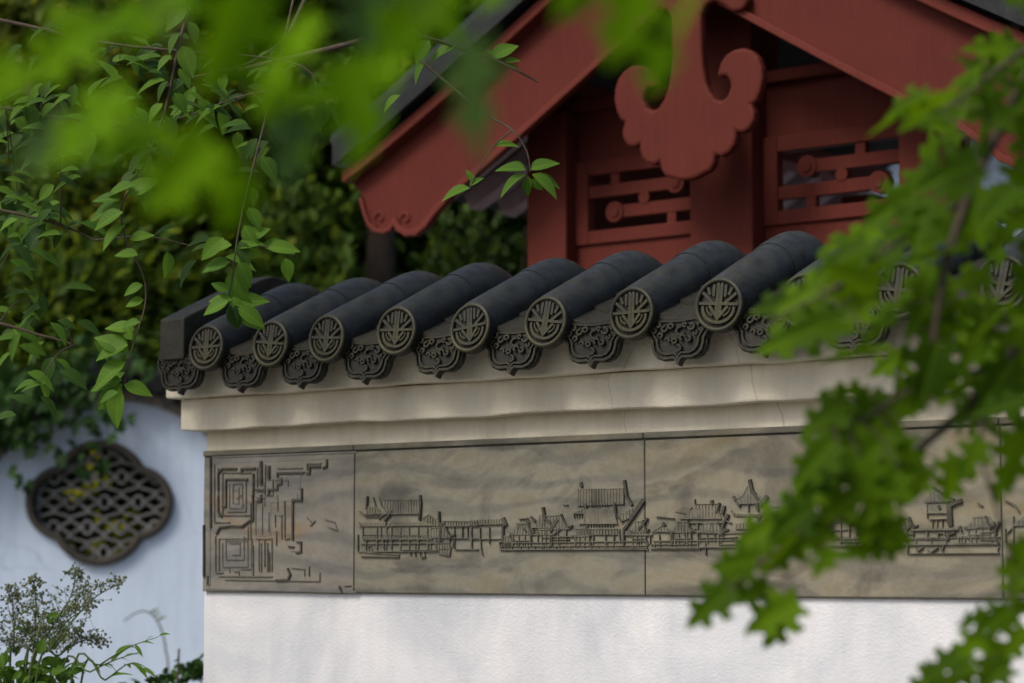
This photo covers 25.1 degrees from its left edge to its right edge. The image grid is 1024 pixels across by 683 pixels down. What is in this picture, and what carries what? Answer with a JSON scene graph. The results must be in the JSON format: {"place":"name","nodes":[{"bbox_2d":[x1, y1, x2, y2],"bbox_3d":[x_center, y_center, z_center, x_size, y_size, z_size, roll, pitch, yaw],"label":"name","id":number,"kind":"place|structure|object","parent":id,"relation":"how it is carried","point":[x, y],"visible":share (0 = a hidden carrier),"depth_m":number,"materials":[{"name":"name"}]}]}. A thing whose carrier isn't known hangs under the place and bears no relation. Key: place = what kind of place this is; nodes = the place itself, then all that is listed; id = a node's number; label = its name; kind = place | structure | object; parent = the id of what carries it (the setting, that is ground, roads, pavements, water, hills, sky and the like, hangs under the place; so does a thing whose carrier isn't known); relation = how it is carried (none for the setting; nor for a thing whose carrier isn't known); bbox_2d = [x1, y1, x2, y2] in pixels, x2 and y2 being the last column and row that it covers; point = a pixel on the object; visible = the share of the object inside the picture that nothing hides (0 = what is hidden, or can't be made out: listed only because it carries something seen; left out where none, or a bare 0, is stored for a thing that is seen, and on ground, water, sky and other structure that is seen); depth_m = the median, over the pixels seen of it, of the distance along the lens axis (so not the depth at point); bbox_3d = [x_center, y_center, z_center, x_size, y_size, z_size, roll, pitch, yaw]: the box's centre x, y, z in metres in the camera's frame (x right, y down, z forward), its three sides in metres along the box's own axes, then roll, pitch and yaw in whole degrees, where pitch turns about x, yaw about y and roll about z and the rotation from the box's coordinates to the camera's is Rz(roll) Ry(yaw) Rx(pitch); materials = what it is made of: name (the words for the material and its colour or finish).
{"place":"outdoors","nodes":[
{"label":"outdoors","id":0,"kind":"place"},
{"bbox_2d":[330,0,1023,269],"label":"pavilion","id":1,"kind":"structure","parent":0,"point":[748,127],"depth_m":8.93,"materials":[{"name":"red paint"}]},
{"label":"paving","id":2,"kind":"structure","parent":0,"visible":0},
{"bbox_2d":[0,562,126,682],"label":"flowering shrub","id":3,"kind":"object","parent":2,"relation":"on","point":[35,671],"visible":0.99,"depth_m":7.27,"materials":[{"name":"green plant"}]},
{"bbox_2d":[0,356,206,682],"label":"garden wall","id":4,"kind":"structure","parent":2,"relation":"on","point":[159,564],"depth_m":12.94,"materials":[{"name":"white paint"}]},
{"bbox_2d":[0,334,165,495],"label":"climbing vine","id":5,"kind":"object","parent":4,"relation":"attached to","point":[12,429],"visible":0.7,"depth_m":12.83,"materials":[{"name":"green plant"}]},
{"bbox_2d":[25,440,173,565],"bbox_3d":[-2.325,0.912,13.000,0.832,0.706,0.145,0,-6,0],"label":"window frame","id":6,"kind":"structure","parent":4,"relation":"in","point":[31,507],"depth_m":12.99,"materials":[{"name":"stone"}]},
{"bbox_2d":[49,633,168,682],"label":"leafy shrub","id":7,"kind":"object","parent":2,"relation":"on","point":[141,669],"visible":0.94,"depth_m":7.11,"materials":[{"name":"green plant"}]},
{"bbox_2d":[65,451,162,557],"bbox_3d":[-2.305,1.653,13.637,0.756,2.638,0.494,0,-6,0],"label":"shrub","id":8,"kind":"object","parent":2,"relation":"on","point":[99,543],"visible":0.25,"depth_m":13.75,"materials":[{"name":"green plant"}]},
{"bbox_2d":[124,609,168,682],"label":"dry stalk","id":9,"kind":"object","parent":2,"relation":"on","point":[154,610],"visible":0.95,"depth_m":11.42,"materials":[{"name":"grey plant"}]},
{"bbox_2d":[119,649,203,682],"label":"shrub","id":10,"kind":"object","parent":2,"relation":"on","point":[193,669],"visible":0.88,"depth_m":8.98,"materials":[{"name":"green plant"}]},
{"bbox_2d":[0,0,559,428],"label":"oval leaf tree","id":11,"kind":"object","parent":2,"relation":"on","point":[240,309],"visible":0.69,"depth_m":6.62,"materials":[{"name":"green plant"}]},
{"bbox_2d":[0,0,694,236],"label":"maple tree","id":12,"kind":"object","parent":2,"relation":"on","point":[199,156],"visible":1,"depth_m":2.03,"materials":[{"name":"green plant"}]},
{"bbox_2d":[393,203,526,277],"bbox_3d":[-0.294,0.873,13.613,1.171,4.259,1.147,-5,-8,42],"label":"shrub","id":13,"kind":"object","parent":2,"relation":"on","point":[444,261],"visible":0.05,"depth_m":13.56,"materials":[{"name":"green plant"}]},
{"bbox_2d":[157,222,1023,682],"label":"garden wall","id":14,"kind":"structure","parent":2,"relation":"on","point":[555,470],"depth_m":6.68,"materials":[{"name":"white paint"}]},
{"bbox_2d":[685,0,1023,682],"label":"maple tree","id":15,"kind":"object","parent":2,"relation":"on","point":[830,463],"visible":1,"depth_m":3.58,"materials":[{"name":"green plant"}]},
{"label":"ground","id":16,"kind":"structure","parent":0,"visible":0},
{"bbox_2d":[17,311,164,557],"bbox_3d":[-2.258,1.446,14.217,2.980,3.282,0.998,0,-6,0],"label":"shrub","id":17,"kind":"object","parent":16,"relation":"on","point":[121,501],"visible":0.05,"depth_m":14.03,"materials":[{"name":"green plant"}]},
{"bbox_2d":[0,156,256,545],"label":"shrub","id":18,"kind":"object","parent":16,"relation":"on","point":[81,265],"visible":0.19,"depth_m":14.53,"materials":[{"name":"green plant"}]},
{"bbox_2d":[0,0,322,364],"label":"tree","id":19,"kind":"object","parent":16,"relation":"on","point":[32,12],"visible":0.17,"depth_m":15.29,"materials":[{"name":"green plant"}]},
{"bbox_2d":[0,0,367,366],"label":"tree","id":20,"kind":"object","parent":16,"relation":"on","point":[344,219],"visible":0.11,"depth_m":15.90,"materials":[{"name":"green plant"}]},
{"bbox_2d":[50,21,526,340],"bbox_3d":[-1.593,0.137,18.384,5.385,6.504,3.855,0,-6,0],"label":"tree","id":21,"kind":"object","parent":16,"relation":"on","point":[517,220],"depth_m":18.17,"materials":[{"name":"green plant"}]},
{"bbox_2d":[235,141,364,291],"bbox_3d":[-1.395,0.755,14.922,1.041,4.698,1.130,0,-6,0],"label":"shrub","id":22,"kind":"object","parent":16,"relation":"on","point":[305,221],"visible":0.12,"depth_m":15.03,"materials":[{"name":"green plant"}]},
{"bbox_2d":[266,0,477,282],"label":"tree","id":23,"kind":"object","parent":16,"relation":"on","point":[380,261],"visible":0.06,"depth_m":15.57,"materials":[{"name":"brown plant"}]},
{"bbox_2d":[261,6,526,288],"bbox_3d":[-0.360,0.053,17.318,4.392,6.462,4.359,-4,-7,32],"label":"tree","id":24,"kind":"object","parent":16,"relation":"on","point":[405,261],"visible":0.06,"depth_m":17.39,"materials":[{"name":"green plant"}]},
{"bbox_2d":[869,139,1023,235],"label":"house","id":25,"kind":"structure","parent":16,"relation":"on","point":[995,174],"depth_m":15.69,"materials":[{"name":"white paint"}]}
]}

